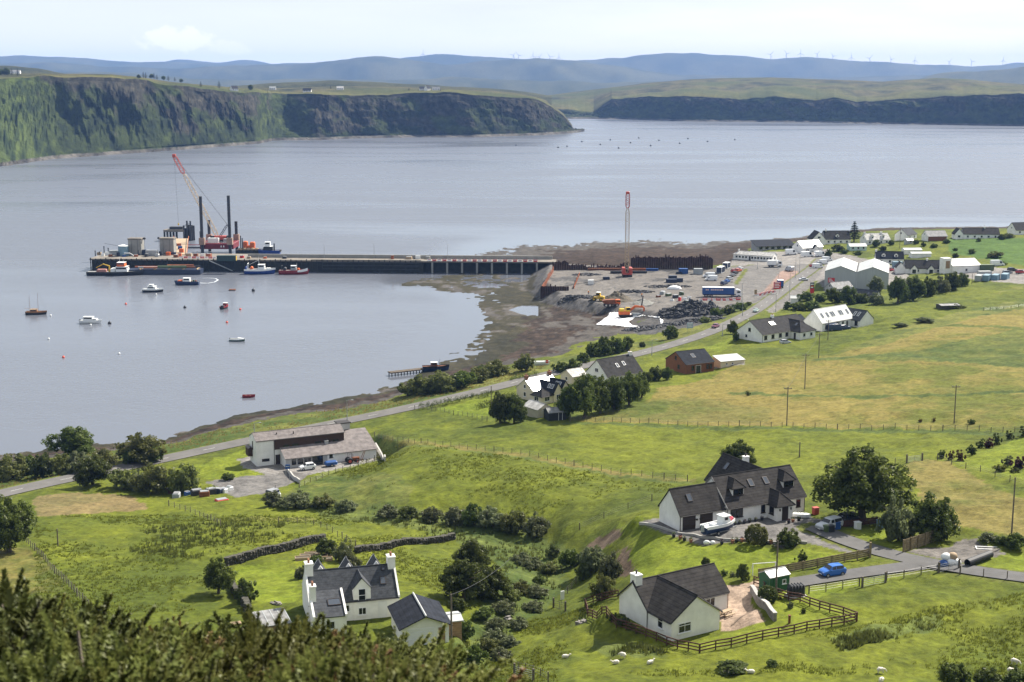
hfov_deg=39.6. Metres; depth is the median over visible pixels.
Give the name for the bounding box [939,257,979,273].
store building
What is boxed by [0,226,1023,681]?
ground
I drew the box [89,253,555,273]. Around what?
pier
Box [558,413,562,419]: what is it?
door
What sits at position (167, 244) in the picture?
lift tower
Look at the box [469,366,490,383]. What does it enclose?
willow bush
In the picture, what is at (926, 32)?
sky
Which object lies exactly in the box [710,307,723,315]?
bush
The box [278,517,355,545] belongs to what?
wire fence
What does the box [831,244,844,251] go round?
bush
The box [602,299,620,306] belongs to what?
dump truck
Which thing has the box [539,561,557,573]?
willow bush
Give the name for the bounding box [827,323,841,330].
minibus
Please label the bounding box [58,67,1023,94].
inland hills
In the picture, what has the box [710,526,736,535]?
boat trailer
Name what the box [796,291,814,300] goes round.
bush
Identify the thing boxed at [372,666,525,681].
gorse bush
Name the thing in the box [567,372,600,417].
broadleaf tree
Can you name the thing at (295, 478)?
garden wall
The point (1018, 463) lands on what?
garden shrub
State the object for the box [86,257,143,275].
workboat
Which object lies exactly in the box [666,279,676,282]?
skip
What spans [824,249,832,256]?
bush
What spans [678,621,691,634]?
window
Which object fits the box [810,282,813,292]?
price pylon
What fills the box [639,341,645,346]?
bush
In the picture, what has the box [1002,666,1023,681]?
bush
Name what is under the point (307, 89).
farmhouse
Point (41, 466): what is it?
bush
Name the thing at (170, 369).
sea
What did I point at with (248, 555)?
stone wall
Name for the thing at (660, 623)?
window
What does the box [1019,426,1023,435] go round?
garden shrub
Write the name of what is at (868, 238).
house
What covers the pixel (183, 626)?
gorse bush
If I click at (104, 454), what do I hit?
willow bush
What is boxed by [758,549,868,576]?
fence
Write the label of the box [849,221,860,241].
conifer tree
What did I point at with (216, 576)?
broadleaf tree
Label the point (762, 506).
window
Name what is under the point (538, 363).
lorry
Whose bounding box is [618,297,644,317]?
excavator
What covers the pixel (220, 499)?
junk crate
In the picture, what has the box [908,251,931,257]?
garage
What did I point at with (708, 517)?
garage door
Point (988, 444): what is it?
garden shrub
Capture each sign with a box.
[285,464,289,479]
[560,591,563,599]
[687,322,692,327]
[774,282,780,288]
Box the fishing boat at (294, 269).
[279,265,308,273]
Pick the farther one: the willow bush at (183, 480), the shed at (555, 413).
the shed at (555, 413)
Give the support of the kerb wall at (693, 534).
on the ground at (880, 370)
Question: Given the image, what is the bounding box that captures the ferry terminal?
[733,249,776,260]
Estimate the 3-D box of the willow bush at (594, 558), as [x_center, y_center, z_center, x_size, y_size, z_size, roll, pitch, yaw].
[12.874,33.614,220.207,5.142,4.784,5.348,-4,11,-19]
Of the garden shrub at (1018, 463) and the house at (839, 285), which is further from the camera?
the house at (839, 285)
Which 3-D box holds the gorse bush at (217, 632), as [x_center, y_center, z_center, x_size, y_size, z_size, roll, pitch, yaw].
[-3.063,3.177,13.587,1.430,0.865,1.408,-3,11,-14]
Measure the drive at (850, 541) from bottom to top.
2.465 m
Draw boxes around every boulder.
[270,600,281,605]
[503,615,510,620]
[575,619,586,625]
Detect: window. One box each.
[304,457,310,462]
[326,621,334,629]
[358,588,366,602]
[358,607,366,615]
[657,619,662,629]
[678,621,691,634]
[706,597,714,605]
[730,508,743,517]
[733,489,743,495]
[761,504,765,513]
[768,506,773,515]
[784,481,793,487]
[796,499,800,507]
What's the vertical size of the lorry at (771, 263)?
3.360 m
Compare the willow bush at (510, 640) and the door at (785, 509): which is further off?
the door at (785, 509)
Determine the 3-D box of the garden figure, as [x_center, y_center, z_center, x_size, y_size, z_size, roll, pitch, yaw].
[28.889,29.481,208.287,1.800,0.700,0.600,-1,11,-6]
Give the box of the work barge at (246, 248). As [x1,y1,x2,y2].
[235,236,258,253]
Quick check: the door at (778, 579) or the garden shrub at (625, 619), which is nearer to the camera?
the garden shrub at (625, 619)
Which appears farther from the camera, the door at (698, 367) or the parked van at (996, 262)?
the parked van at (996, 262)
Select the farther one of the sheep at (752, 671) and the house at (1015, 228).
the house at (1015, 228)
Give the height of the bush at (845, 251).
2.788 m
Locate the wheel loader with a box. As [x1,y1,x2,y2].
[589,292,604,300]
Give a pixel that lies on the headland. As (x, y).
(44, 116)
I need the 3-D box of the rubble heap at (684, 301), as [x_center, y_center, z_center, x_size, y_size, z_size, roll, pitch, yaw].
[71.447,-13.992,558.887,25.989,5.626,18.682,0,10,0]
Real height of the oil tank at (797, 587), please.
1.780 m
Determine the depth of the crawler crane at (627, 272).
653.32 m
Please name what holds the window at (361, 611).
in the stone cottage at (343, 593)
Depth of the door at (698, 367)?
402.18 m
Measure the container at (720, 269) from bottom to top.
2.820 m
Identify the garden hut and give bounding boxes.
[904,238,913,244]
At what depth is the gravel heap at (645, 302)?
576.83 m
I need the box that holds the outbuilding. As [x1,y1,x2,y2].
[790,295,801,303]
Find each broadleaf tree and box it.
[0,494,38,552]
[4,68,9,74]
[41,426,96,456]
[72,454,111,486]
[203,556,237,593]
[438,559,489,600]
[451,538,491,566]
[478,563,513,601]
[488,391,511,422]
[504,392,527,422]
[553,383,575,418]
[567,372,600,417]
[590,375,597,383]
[591,374,612,413]
[608,375,625,409]
[620,370,645,404]
[634,371,650,397]
[719,438,756,463]
[810,443,917,518]
[886,276,910,302]
[906,274,926,300]
[907,491,960,542]
[942,271,961,290]
[959,273,969,286]
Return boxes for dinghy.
[242,394,254,397]
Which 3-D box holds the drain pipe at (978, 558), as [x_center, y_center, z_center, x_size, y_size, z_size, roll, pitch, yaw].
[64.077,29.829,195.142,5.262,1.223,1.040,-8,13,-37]
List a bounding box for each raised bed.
[295,555,310,560]
[300,553,314,556]
[323,556,332,561]
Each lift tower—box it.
[127,237,145,254]
[157,237,176,253]
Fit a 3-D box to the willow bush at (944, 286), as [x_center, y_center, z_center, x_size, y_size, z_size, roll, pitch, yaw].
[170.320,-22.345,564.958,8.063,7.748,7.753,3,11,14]
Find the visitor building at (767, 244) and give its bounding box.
[750,239,793,250]
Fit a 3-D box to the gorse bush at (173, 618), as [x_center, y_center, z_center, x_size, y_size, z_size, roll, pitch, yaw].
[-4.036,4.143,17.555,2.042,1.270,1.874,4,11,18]
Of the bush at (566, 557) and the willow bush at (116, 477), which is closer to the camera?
the bush at (566, 557)
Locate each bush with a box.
[0,453,29,481]
[0,568,173,671]
[0,577,161,680]
[0,594,164,663]
[0,599,224,681]
[0,607,139,676]
[0,637,119,681]
[6,567,78,626]
[10,593,77,616]
[24,454,34,474]
[27,603,109,623]
[28,452,52,478]
[37,598,148,649]
[39,611,100,649]
[50,453,72,474]
[51,646,253,681]
[61,607,125,619]
[64,658,105,681]
[66,450,91,472]
[66,593,147,630]
[73,617,237,681]
[90,448,118,467]
[92,605,246,680]
[93,609,231,650]
[95,618,174,632]
[97,611,190,643]
[102,593,204,639]
[106,468,139,489]
[113,432,166,464]
[122,451,136,463]
[126,468,143,490]
[127,662,200,681]
[129,462,175,495]
[145,629,270,671]
[146,446,163,463]
[148,623,254,676]
[158,615,223,655]
[166,462,199,494]
[167,622,297,681]
[167,623,249,653]
[172,615,189,638]
[184,607,358,681]
[188,606,336,678]
[195,606,390,647]
[212,644,371,681]
[213,603,269,654]
[221,472,234,480]
[227,614,365,681]
[229,621,262,654]
[232,577,258,604]
[261,490,282,506]
[261,649,425,681]
[273,625,528,681]
[276,489,314,508]
[294,565,303,579]
[305,641,388,681]
[309,555,325,562]
[312,493,336,506]
[315,537,336,555]
[321,639,476,681]
[323,625,435,668]
[324,629,392,663]
[332,538,353,560]
[334,499,358,513]
[338,547,362,565]
[347,620,403,664]
[348,639,410,661]
[352,632,445,675]
[364,623,507,681]
[372,643,402,679]
[372,652,457,681]
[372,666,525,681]
[375,504,399,518]
[396,382,413,395]
[398,505,418,518]
[406,373,433,394]
[418,506,444,522]
[421,369,456,392]
[439,506,467,525]
[447,597,467,612]
[451,370,477,387]
[461,502,481,525]
[462,620,474,639]
[463,642,488,663]
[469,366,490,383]
[471,606,495,619]
[476,505,507,528]
[479,637,500,652]
[482,627,506,645]
[483,359,510,377]
[484,616,509,631]
[488,646,513,659]
[489,598,516,614]
[497,635,521,647]
[498,510,528,534]
[499,586,522,601]
[508,616,528,630]
[509,551,531,564]
[512,353,535,370]
[513,579,531,594]
[520,556,543,569]
[521,599,544,611]
[522,511,550,537]
[527,583,549,598]
[532,574,548,584]
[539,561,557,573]
[545,546,559,557]
[551,361,565,371]
[557,548,578,567]
[560,358,582,372]
[574,562,590,580]
[575,544,606,570]
[576,352,589,361]
[585,342,601,356]
[588,573,616,601]
[597,336,611,354]
[598,551,623,581]
[609,336,626,353]
[621,336,634,350]
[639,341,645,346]
[645,372,653,381]
[649,365,661,380]
[661,366,672,379]
[662,325,678,339]
[698,316,711,322]
[701,557,710,564]
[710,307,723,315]
[716,659,748,675]
[720,305,735,314]
[726,320,737,333]
[731,302,747,309]
[732,332,738,340]
[736,563,749,580]
[766,658,778,667]
[775,527,800,548]
[783,301,791,308]
[789,302,805,310]
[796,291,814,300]
[805,300,821,309]
[815,293,826,301]
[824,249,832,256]
[824,287,842,303]
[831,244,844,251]
[838,285,857,304]
[840,249,847,253]
[852,250,862,254]
[856,293,868,302]
[866,275,883,290]
[867,292,883,304]
[872,239,879,246]
[874,494,917,541]
[891,322,908,326]
[912,317,935,322]
[923,276,937,296]
[936,276,950,292]
[937,662,971,681]
[949,303,966,308]
[967,419,975,424]
[972,667,1002,681]
[978,532,1001,542]
[987,251,1003,257]
[994,536,1005,544]
[997,234,1005,239]
[1002,532,1023,550]
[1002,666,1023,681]
[1004,233,1015,237]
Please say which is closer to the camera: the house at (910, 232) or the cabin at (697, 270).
the cabin at (697, 270)
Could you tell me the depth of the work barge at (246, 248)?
775.32 m
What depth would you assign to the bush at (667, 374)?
392.07 m
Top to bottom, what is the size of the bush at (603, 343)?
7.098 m
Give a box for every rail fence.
[584,590,698,650]
[699,612,856,652]
[753,576,764,584]
[777,588,857,620]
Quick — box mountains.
[166,59,1023,64]
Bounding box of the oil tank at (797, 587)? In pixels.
[784,582,806,599]
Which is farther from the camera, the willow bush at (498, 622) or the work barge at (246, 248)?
the work barge at (246, 248)
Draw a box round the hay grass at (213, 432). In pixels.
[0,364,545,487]
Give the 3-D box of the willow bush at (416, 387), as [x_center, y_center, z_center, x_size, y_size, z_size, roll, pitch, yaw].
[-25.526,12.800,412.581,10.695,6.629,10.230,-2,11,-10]
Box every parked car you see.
[299,462,315,470]
[779,339,790,343]
[815,515,843,529]
[818,562,846,576]
[837,511,859,522]
[840,324,851,329]
[1007,267,1017,270]
[1015,269,1023,273]
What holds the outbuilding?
on the ground at (880, 370)
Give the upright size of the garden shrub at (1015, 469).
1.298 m
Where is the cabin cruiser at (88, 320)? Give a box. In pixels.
[79,316,101,323]
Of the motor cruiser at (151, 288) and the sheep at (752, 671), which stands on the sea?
the motor cruiser at (151, 288)
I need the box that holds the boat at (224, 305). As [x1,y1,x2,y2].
[219,302,227,308]
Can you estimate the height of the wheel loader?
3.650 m
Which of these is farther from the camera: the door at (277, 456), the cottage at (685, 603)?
the door at (277, 456)
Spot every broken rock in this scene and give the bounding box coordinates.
[557,294,596,304]
[573,273,602,275]
[619,289,654,292]
[621,325,656,331]
[635,315,725,329]
[643,284,691,287]
[658,300,720,317]
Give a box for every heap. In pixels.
[605,291,633,302]
[631,299,653,305]
[667,285,681,289]
[667,298,710,314]
[708,300,721,308]
[939,552,960,566]
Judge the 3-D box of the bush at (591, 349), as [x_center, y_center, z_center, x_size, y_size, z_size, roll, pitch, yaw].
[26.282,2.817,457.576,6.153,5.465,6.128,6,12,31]
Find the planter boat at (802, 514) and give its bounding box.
[793,511,810,517]
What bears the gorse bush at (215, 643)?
on the ground at (880, 370)
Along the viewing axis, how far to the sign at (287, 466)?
304.19 m
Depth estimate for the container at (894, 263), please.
668.20 m
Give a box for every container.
[216,255,236,260]
[646,268,658,270]
[678,268,687,273]
[716,266,724,272]
[723,262,730,267]
[892,261,902,267]
[974,274,983,281]
[977,271,991,273]
[980,264,993,270]
[982,274,991,280]
[991,273,999,280]
[1001,273,1009,279]
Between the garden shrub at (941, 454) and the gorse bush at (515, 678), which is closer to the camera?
the gorse bush at (515, 678)
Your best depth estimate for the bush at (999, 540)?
202.37 m
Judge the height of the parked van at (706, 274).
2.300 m
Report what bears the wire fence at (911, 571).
on the ground at (880, 370)
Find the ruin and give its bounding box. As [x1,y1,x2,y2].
[936,303,959,309]
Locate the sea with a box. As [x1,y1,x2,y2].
[0,119,1023,454]
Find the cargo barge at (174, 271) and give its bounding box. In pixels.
[129,267,203,274]
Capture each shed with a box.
[253,607,290,633]
[524,399,550,417]
[543,406,565,420]
[758,566,790,592]
[824,257,888,289]
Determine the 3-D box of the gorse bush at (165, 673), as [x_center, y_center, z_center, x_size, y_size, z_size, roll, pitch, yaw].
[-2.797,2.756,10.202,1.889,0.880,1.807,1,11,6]
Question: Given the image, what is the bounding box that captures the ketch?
[25,294,46,314]
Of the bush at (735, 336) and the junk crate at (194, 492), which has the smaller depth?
the junk crate at (194, 492)
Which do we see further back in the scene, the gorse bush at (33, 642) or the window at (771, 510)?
the window at (771, 510)
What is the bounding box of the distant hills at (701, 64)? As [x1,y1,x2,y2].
[0,53,1023,77]
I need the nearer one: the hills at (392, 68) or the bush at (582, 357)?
the bush at (582, 357)
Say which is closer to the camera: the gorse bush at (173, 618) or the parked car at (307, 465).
the gorse bush at (173, 618)
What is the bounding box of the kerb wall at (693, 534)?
[639,522,806,543]
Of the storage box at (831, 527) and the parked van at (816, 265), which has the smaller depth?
the storage box at (831, 527)
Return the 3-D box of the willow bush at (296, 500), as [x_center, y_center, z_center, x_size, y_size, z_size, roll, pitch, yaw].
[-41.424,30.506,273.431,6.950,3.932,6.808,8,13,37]
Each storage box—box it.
[812,506,819,514]
[823,524,828,531]
[828,524,834,531]
[835,521,840,529]
[853,521,861,529]
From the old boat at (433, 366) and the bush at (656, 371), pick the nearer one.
the bush at (656, 371)
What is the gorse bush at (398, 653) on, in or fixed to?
on the ground at (880, 370)
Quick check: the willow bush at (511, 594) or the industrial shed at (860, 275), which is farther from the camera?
the industrial shed at (860, 275)
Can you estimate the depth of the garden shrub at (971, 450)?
261.19 m
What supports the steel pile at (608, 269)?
on the ground at (880, 370)
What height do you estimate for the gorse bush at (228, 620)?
1.506 m
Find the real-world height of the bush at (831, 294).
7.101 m
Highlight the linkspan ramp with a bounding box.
[171,236,188,254]
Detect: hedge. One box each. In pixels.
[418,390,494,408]
[473,391,514,408]
[510,371,538,379]
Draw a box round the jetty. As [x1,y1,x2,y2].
[388,368,422,375]
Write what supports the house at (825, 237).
on the ground at (880, 370)
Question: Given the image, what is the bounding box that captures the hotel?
[894,258,939,273]
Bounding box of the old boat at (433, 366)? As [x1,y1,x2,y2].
[422,361,448,371]
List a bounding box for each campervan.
[785,249,797,254]
[800,251,813,256]
[814,251,824,256]
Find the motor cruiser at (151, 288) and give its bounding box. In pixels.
[142,284,163,291]
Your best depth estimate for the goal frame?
194.06 m
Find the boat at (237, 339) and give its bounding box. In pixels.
[229,337,244,340]
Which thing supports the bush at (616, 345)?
on the ground at (880, 370)
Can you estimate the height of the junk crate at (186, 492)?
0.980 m
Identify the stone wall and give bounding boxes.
[224,533,325,565]
[227,580,251,610]
[353,532,455,553]
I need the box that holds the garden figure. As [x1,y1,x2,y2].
[703,540,714,544]
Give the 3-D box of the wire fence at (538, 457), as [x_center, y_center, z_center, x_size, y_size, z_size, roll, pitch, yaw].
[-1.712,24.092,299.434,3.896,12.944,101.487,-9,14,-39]
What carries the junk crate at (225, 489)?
on the ground at (880, 370)
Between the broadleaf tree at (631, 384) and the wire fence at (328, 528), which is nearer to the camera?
the wire fence at (328, 528)
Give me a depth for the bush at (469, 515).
253.20 m
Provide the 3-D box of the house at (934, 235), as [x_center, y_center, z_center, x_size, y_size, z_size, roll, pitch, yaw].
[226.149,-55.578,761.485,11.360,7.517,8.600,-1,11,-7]
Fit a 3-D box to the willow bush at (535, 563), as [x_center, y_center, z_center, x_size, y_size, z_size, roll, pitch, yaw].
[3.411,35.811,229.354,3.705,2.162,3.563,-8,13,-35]
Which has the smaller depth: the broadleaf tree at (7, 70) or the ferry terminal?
the ferry terminal
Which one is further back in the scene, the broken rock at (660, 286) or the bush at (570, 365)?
the broken rock at (660, 286)
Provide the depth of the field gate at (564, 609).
202.80 m
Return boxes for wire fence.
[26,538,88,602]
[168,500,220,524]
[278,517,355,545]
[299,455,374,487]
[374,431,687,481]
[414,405,486,419]
[498,652,548,681]
[571,416,1020,431]
[579,494,651,529]
[808,577,859,593]
[886,565,937,577]
[937,453,1022,482]
[959,565,1023,577]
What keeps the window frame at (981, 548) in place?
on the ground at (880, 370)
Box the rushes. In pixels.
[128,502,935,671]
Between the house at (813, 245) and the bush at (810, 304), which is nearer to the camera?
the bush at (810, 304)
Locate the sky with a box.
[0,0,1023,65]
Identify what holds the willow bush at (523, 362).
on the ground at (880, 370)
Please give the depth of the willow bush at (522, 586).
211.18 m
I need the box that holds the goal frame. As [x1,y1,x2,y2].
[750,562,775,575]
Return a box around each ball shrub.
[744,523,768,545]
[757,585,777,602]
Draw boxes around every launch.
[174,277,199,284]
[700,513,734,534]
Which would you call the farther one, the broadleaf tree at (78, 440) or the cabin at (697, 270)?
the cabin at (697, 270)
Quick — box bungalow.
[737,313,816,342]
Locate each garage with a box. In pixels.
[387,592,452,645]
[901,247,921,254]
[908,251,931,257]
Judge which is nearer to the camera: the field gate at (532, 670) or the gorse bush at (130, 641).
the gorse bush at (130, 641)
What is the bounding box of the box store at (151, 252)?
[145,250,157,255]
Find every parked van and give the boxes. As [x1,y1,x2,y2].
[703,272,714,276]
[705,275,717,280]
[785,266,793,270]
[812,263,823,267]
[819,259,828,263]
[822,256,832,260]
[990,260,1004,265]
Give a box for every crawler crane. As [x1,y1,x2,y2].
[172,154,227,240]
[621,191,632,276]
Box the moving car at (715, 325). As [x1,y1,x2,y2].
[711,323,719,327]
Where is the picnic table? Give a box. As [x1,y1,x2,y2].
[720,608,735,616]
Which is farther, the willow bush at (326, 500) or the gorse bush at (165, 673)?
the willow bush at (326, 500)
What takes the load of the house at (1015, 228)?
on the ground at (880, 370)
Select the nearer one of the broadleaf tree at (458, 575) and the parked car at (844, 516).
the broadleaf tree at (458, 575)
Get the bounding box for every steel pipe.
[157,266,186,267]
[167,264,193,265]
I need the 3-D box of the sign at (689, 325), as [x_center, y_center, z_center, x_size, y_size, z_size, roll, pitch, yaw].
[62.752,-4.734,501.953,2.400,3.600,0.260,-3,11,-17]
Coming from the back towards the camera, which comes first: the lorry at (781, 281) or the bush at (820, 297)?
the lorry at (781, 281)
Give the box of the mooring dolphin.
[163,221,194,240]
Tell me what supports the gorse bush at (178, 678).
on the ground at (880, 370)
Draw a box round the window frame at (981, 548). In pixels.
[975,546,990,549]
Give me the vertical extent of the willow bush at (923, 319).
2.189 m
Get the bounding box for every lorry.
[534,360,549,365]
[702,286,741,296]
[767,260,781,266]
[777,279,783,287]
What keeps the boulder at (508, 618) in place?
on the ground at (880, 370)
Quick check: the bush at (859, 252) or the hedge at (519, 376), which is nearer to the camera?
the hedge at (519, 376)
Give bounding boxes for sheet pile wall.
[540,284,568,299]
[552,260,627,269]
[631,254,712,268]
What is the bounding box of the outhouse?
[712,353,745,367]
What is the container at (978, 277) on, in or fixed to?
on the ground at (880, 370)
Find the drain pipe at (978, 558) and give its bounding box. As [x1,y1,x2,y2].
[964,550,993,565]
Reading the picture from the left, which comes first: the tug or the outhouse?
the tug
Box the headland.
[0,73,583,165]
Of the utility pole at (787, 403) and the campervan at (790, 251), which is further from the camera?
the campervan at (790, 251)
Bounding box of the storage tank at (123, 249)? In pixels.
[104,243,128,255]
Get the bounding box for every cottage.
[302,551,399,633]
[616,562,729,640]
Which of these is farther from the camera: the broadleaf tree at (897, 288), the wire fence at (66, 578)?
the broadleaf tree at (897, 288)
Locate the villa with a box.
[658,452,806,530]
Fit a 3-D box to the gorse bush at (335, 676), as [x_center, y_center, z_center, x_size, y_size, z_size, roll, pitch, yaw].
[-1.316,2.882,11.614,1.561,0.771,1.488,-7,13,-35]
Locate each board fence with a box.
[842,517,877,526]
[902,529,940,551]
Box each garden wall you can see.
[286,469,299,482]
[375,443,385,461]
[750,585,776,621]
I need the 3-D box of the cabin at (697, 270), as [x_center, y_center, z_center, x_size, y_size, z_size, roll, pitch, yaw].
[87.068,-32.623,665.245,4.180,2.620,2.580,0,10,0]
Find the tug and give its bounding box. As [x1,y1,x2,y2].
[258,242,281,253]
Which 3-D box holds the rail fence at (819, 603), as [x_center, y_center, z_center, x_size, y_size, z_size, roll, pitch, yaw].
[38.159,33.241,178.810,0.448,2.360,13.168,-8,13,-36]
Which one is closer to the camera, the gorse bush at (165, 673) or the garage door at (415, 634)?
the gorse bush at (165, 673)
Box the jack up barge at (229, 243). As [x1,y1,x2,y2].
[199,195,239,253]
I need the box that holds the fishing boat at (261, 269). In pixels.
[244,256,274,273]
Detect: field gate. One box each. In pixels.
[513,663,534,679]
[553,597,565,611]
[861,572,886,587]
[906,453,922,462]
[937,558,960,572]
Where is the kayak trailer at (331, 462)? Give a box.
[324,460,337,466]
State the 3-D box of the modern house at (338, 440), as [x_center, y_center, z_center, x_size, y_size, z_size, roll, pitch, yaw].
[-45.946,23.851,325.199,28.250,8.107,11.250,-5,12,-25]
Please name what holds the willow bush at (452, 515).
on the ground at (880, 370)
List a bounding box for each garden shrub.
[605,612,616,621]
[616,614,629,625]
[720,569,727,575]
[786,601,793,608]
[794,549,807,563]
[938,449,945,457]
[945,450,954,459]
[955,450,966,460]
[965,444,976,454]
[975,438,984,447]
[984,437,994,448]
[991,464,1006,471]
[993,433,1002,443]
[1001,455,1013,465]
[1006,430,1014,439]
[1008,456,1023,468]
[1009,467,1019,472]
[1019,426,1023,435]
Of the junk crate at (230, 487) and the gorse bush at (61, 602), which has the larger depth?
the junk crate at (230, 487)
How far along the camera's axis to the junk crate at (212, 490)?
292.98 m
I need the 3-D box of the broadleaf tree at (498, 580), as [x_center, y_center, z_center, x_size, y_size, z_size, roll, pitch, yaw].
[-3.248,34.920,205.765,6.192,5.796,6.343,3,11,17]
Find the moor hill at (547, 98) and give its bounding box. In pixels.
[0,66,551,105]
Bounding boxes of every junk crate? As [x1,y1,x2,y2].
[172,491,180,497]
[184,490,190,495]
[190,486,201,495]
[199,489,209,496]
[205,486,216,494]
[214,486,222,493]
[214,497,228,501]
[222,487,227,492]
[226,485,233,490]
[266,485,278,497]
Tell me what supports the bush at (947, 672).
on the ground at (880, 370)
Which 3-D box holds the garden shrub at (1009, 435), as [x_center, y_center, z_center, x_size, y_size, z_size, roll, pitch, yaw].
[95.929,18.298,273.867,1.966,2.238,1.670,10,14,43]
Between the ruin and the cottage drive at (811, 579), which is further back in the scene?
the ruin
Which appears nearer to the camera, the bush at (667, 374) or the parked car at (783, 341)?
the bush at (667, 374)
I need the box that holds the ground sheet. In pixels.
[597,312,662,328]
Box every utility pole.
[450,594,451,638]
[775,540,778,589]
[784,387,791,424]
[804,359,805,388]
[952,385,959,423]
[1011,477,1015,532]
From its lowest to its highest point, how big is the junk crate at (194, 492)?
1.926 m
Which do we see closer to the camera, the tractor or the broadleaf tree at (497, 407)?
the tractor
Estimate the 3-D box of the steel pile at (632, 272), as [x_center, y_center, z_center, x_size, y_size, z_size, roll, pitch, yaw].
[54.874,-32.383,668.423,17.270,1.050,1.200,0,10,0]
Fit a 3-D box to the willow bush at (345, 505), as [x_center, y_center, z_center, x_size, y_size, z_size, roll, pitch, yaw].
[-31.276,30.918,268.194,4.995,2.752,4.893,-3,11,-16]
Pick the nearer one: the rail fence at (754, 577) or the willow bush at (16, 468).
the rail fence at (754, 577)
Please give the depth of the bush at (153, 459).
331.54 m
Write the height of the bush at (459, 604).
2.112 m
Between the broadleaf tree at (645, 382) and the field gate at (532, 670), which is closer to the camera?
the field gate at (532, 670)
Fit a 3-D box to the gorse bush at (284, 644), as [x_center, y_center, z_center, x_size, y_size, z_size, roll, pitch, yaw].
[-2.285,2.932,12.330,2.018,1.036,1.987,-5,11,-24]
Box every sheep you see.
[618,652,625,657]
[744,668,754,673]
[877,666,886,673]
[1011,657,1020,663]
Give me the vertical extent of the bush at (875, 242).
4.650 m
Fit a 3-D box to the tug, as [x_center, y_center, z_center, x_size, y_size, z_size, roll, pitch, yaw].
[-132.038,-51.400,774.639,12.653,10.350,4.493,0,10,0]
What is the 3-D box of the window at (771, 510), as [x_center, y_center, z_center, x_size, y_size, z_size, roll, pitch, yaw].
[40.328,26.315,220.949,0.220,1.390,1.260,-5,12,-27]
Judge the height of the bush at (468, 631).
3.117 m
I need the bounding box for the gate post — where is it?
[869,542,871,557]
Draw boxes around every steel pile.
[588,268,620,270]
[610,271,646,272]
[633,268,645,270]
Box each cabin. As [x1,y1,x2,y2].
[109,250,117,254]
[693,268,702,273]
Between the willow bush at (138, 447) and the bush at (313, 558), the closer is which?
the bush at (313, 558)
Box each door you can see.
[275,454,279,463]
[312,455,322,464]
[378,601,386,617]
[408,627,433,645]
[438,626,445,642]
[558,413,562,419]
[682,515,695,530]
[696,365,700,372]
[700,513,712,523]
[773,578,779,590]
[782,507,787,520]
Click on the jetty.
(405, 370)
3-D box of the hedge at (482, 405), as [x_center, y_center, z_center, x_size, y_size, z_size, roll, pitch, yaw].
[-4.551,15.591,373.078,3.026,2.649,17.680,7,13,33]
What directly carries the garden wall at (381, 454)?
on the ground at (880, 370)
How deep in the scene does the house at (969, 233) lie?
767.30 m
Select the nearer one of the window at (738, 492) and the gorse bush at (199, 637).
the gorse bush at (199, 637)
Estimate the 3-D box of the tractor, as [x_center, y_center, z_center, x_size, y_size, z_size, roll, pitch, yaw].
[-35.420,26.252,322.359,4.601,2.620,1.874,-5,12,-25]
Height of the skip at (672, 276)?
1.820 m
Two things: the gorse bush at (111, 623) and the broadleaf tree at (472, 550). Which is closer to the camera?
the gorse bush at (111, 623)
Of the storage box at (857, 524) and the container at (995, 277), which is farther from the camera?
the container at (995, 277)
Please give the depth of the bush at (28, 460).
324.34 m
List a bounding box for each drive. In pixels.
[789,561,926,585]
[805,527,1023,581]
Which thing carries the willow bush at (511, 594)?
on the ground at (880, 370)
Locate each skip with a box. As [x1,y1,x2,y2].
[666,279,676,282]
[668,275,676,278]
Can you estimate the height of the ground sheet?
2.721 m
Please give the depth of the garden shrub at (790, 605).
178.62 m
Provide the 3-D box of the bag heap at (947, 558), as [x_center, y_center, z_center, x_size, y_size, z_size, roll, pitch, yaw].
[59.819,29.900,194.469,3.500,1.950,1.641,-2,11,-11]
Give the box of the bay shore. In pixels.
[548,77,1023,125]
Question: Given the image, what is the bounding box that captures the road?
[0,258,822,496]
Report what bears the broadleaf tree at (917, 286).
on the ground at (880, 370)
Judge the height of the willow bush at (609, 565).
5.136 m
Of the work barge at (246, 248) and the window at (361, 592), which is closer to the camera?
the window at (361, 592)
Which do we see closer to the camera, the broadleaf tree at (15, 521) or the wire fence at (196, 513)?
the broadleaf tree at (15, 521)
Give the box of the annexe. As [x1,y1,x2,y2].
[560,367,585,383]
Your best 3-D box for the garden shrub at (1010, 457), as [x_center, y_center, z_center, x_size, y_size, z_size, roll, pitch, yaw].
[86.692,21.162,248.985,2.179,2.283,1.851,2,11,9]
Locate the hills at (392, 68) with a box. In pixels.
[0,56,929,82]
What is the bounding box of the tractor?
[345,451,364,463]
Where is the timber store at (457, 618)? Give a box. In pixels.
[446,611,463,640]
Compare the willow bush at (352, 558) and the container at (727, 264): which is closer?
the willow bush at (352, 558)
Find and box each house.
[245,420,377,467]
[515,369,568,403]
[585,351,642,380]
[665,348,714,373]
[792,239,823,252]
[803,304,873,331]
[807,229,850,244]
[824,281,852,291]
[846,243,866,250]
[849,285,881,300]
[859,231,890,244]
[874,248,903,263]
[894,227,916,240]
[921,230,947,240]
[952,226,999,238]
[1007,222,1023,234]
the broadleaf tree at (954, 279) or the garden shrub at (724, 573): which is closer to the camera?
the garden shrub at (724, 573)
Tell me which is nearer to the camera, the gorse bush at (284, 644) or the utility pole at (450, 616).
the gorse bush at (284, 644)
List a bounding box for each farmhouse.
[230,86,237,90]
[303,88,311,91]
[424,85,430,90]
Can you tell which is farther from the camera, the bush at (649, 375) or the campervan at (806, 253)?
the campervan at (806, 253)

